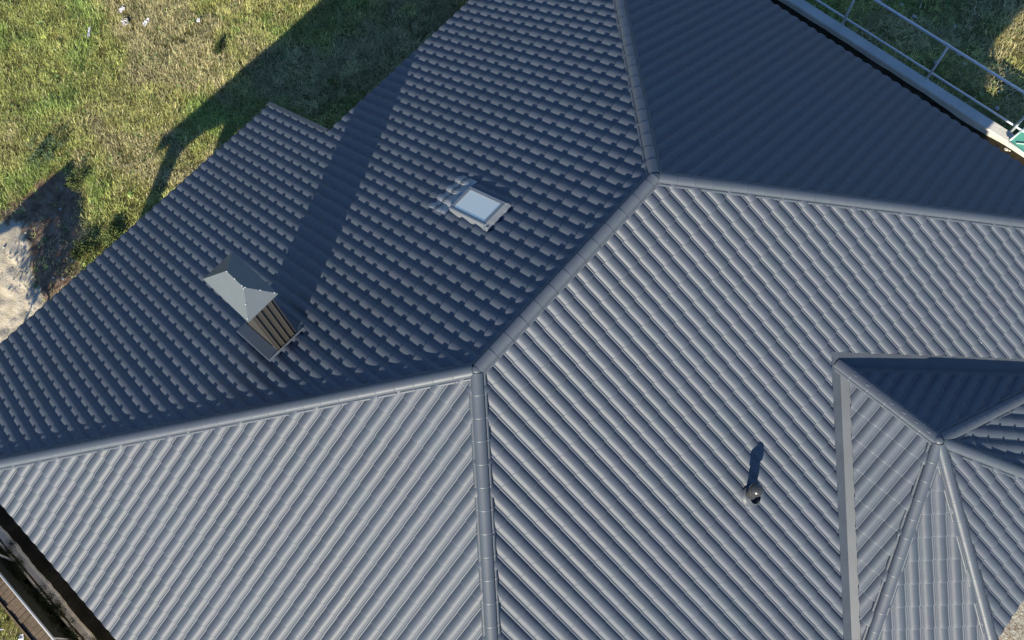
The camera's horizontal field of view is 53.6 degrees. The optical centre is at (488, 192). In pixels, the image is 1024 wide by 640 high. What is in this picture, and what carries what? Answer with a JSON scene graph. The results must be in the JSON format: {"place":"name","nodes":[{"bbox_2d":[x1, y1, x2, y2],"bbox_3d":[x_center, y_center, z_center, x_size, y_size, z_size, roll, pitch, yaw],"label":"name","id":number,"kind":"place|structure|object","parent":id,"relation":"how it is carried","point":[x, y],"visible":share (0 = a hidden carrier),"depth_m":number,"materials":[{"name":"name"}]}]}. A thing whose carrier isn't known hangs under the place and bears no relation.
{"place":"outdoors","nodes":[
{"label":"outdoors","id":0,"kind":"place"},
{"bbox_2d":[0,604,27,639],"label":"grass","id":1,"kind":"structure","parent":0,"point":[3,620],"depth_m":20.18,"materials":[{"name":"green plant"}]},
{"bbox_2d":[213,38,223,53],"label":"shrub","id":2,"kind":"object","parent":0,"point":[217,46],"visible":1,"depth_m":25.81,"materials":[{"name":"green plant"}]},
{"bbox_2d":[0,0,1023,639],"bbox_3d":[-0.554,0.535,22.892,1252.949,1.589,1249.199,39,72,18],"label":"ground","id":3,"kind":"structure","parent":0,"point":[20,294],"depth_m":24.66,"materials":[{"name":"green plant"}]},
{"bbox_2d":[0,538,18,568],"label":"shrub","id":4,"kind":"object","parent":3,"relation":"on","point":[6,553],"visible":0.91,"depth_m":20.62,"materials":[{"name":"green plant"}]},
{"bbox_2d":[4,556,24,580],"bbox_3d":[-9.542,7.574,20.363,0.551,0.589,0.563,39,72,18],"label":"shrub","id":5,"kind":"object","parent":3,"relation":"on","point":[15,563],"visible":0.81,"depth_m":20.33,"materials":[{"name":"green plant"}]},
{"bbox_2d":[0,558,28,584],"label":"shrub","id":6,"kind":"object","parent":3,"relation":"on","point":[17,572],"visible":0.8,"depth_m":20.33,"materials":[{"name":"green plant"}]},
{"bbox_2d":[0,579,51,639],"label":"board walk","id":7,"kind":"structure","parent":3,"relation":"on","point":[23,618],"depth_m":20.23,"materials":[{"name":"brown wood"}]},
{"bbox_2d":[0,552,75,639],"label":"fence","id":8,"kind":"object","parent":3,"relation":"on","point":[26,599],"visible":0.72,"depth_m":19.82,"materials":[{"name":"grey paint"}]},
{"bbox_2d":[22,569,53,604],"bbox_3d":[-8.955,7.903,20.220,0.780,0.519,0.649,-37,69,-14],"label":"shrub","id":9,"kind":"object","parent":3,"relation":"on","point":[27,589],"visible":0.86,"depth_m":20.21,"materials":[{"name":"green plant"}]},
{"bbox_2d":[0,540,82,639],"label":"edging strip","id":10,"kind":"object","parent":3,"relation":"on","point":[33,582],"depth_m":20.42,"materials":[{"name":"concrete"}]},
{"bbox_2d":[23,134,65,170],"bbox_3d":[-10.826,-0.996,24.614,1.077,0.536,0.939,-9,65,-1],"label":"shrub","id":11,"kind":"object","parent":3,"relation":"on","point":[42,145],"visible":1,"depth_m":24.62,"materials":[{"name":"green plant"}]},
{"bbox_2d":[0,526,95,639],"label":"kerb","id":12,"kind":"structure","parent":3,"relation":"on","point":[37,575],"depth_m":20.44,"materials":[{"name":"concrete"}]},
{"bbox_2d":[37,590,60,611],"bbox_3d":[-8.767,8.175,20.178,0.478,0.348,0.483,39,72,18],"label":"shrub","id":13,"kind":"object","parent":3,"relation":"on","point":[46,602],"visible":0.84,"depth_m":20.20,"materials":[{"name":"green plant"}]},
{"bbox_2d":[38,601,66,617],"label":"shrub","id":14,"kind":"object","parent":3,"relation":"on","point":[49,610],"visible":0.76,"depth_m":20.09,"materials":[{"name":"green plant"}]},
{"bbox_2d":[42,600,68,634],"bbox_3d":[-8.478,8.366,19.915,0.820,0.635,0.617,39,72,18],"label":"shrub","id":15,"kind":"object","parent":3,"relation":"on","point":[54,615],"visible":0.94,"depth_m":19.97,"materials":[{"name":"green plant"}]},
{"bbox_2d":[59,617,81,639],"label":"shrub","id":16,"kind":"object","parent":3,"relation":"on","point":[71,635],"visible":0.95,"depth_m":19.84,"materials":[{"name":"green plant"}]},
{"bbox_2d":[64,166,85,192],"bbox_3d":[-9.921,-0.330,24.328,0.479,0.403,0.658,16,67,10],"label":"shrub","id":17,"kind":"object","parent":3,"relation":"on","point":[73,185],"visible":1,"depth_m":24.29,"materials":[{"name":"green plant"}]},
{"bbox_2d":[68,234,98,261],"bbox_3d":[-9.382,1.315,23.479,0.709,0.488,0.581,-24,66,-8],"label":"shrub","id":18,"kind":"object","parent":3,"relation":"on","point":[75,252],"visible":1,"depth_m":23.44,"materials":[{"name":"green plant"}]},
{"bbox_2d":[78,633,97,639],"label":"shrub","id":19,"kind":"object","parent":3,"relation":"on","point":[96,638],"visible":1,"depth_m":19.91,"materials":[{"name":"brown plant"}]},
{"bbox_2d":[99,219,122,247],"bbox_3d":[-8.818,0.946,23.677,0.538,0.439,0.725,12,66,8],"label":"shrub","id":20,"kind":"object","parent":3,"relation":"on","point":[112,232],"visible":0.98,"depth_m":23.60,"materials":[{"name":"green plant"}]},
{"bbox_2d":[0,0,467,300],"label":"grass","id":21,"kind":"structure","parent":3,"relation":"on","point":[272,47],"depth_m":25.56,"materials":[{"name":"green plant"}]},
{"bbox_2d":[121,18,128,25],"bbox_3d":[-9.456,-4.436,26.333,0.201,0.059,0.253,-25,66,-9],"label":"pale scrap","id":22,"kind":"object","parent":21,"relation":"on","point":[124,22],"visible":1,"depth_m":26.34,"materials":[{"name":"stone"}]},
{"bbox_2d":[0,0,1023,639],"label":"house","id":23,"kind":"structure","parent":3,"relation":"on","point":[586,320],"depth_m":15.16,"materials":[{"name":"grey metal"}]},
{"bbox_2d":[779,0,1023,156],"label":"concrete wall","id":24,"kind":"structure","parent":3,"relation":"on","point":[968,114],"depth_m":22.98,"materials":[{"name":"grey concrete"}]},
{"bbox_2d":[816,0,1023,133],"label":"railing","id":25,"kind":"object","parent":24,"relation":"on","point":[940,57],"visible":1,"depth_m":22.15,"materials":[{"name":"metal"}]},
{"bbox_2d":[1008,128,1023,153],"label":"green hood","id":26,"kind":"object","parent":24,"relation":"on","point":[1016,140],"visible":1,"depth_m":21.95,"materials":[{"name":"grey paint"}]},
{"bbox_2d":[805,0,1023,134],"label":"grass","id":27,"kind":"structure","parent":3,"relation":"on","point":[1007,72],"depth_m":24.29,"materials":[{"name":"green plant"}]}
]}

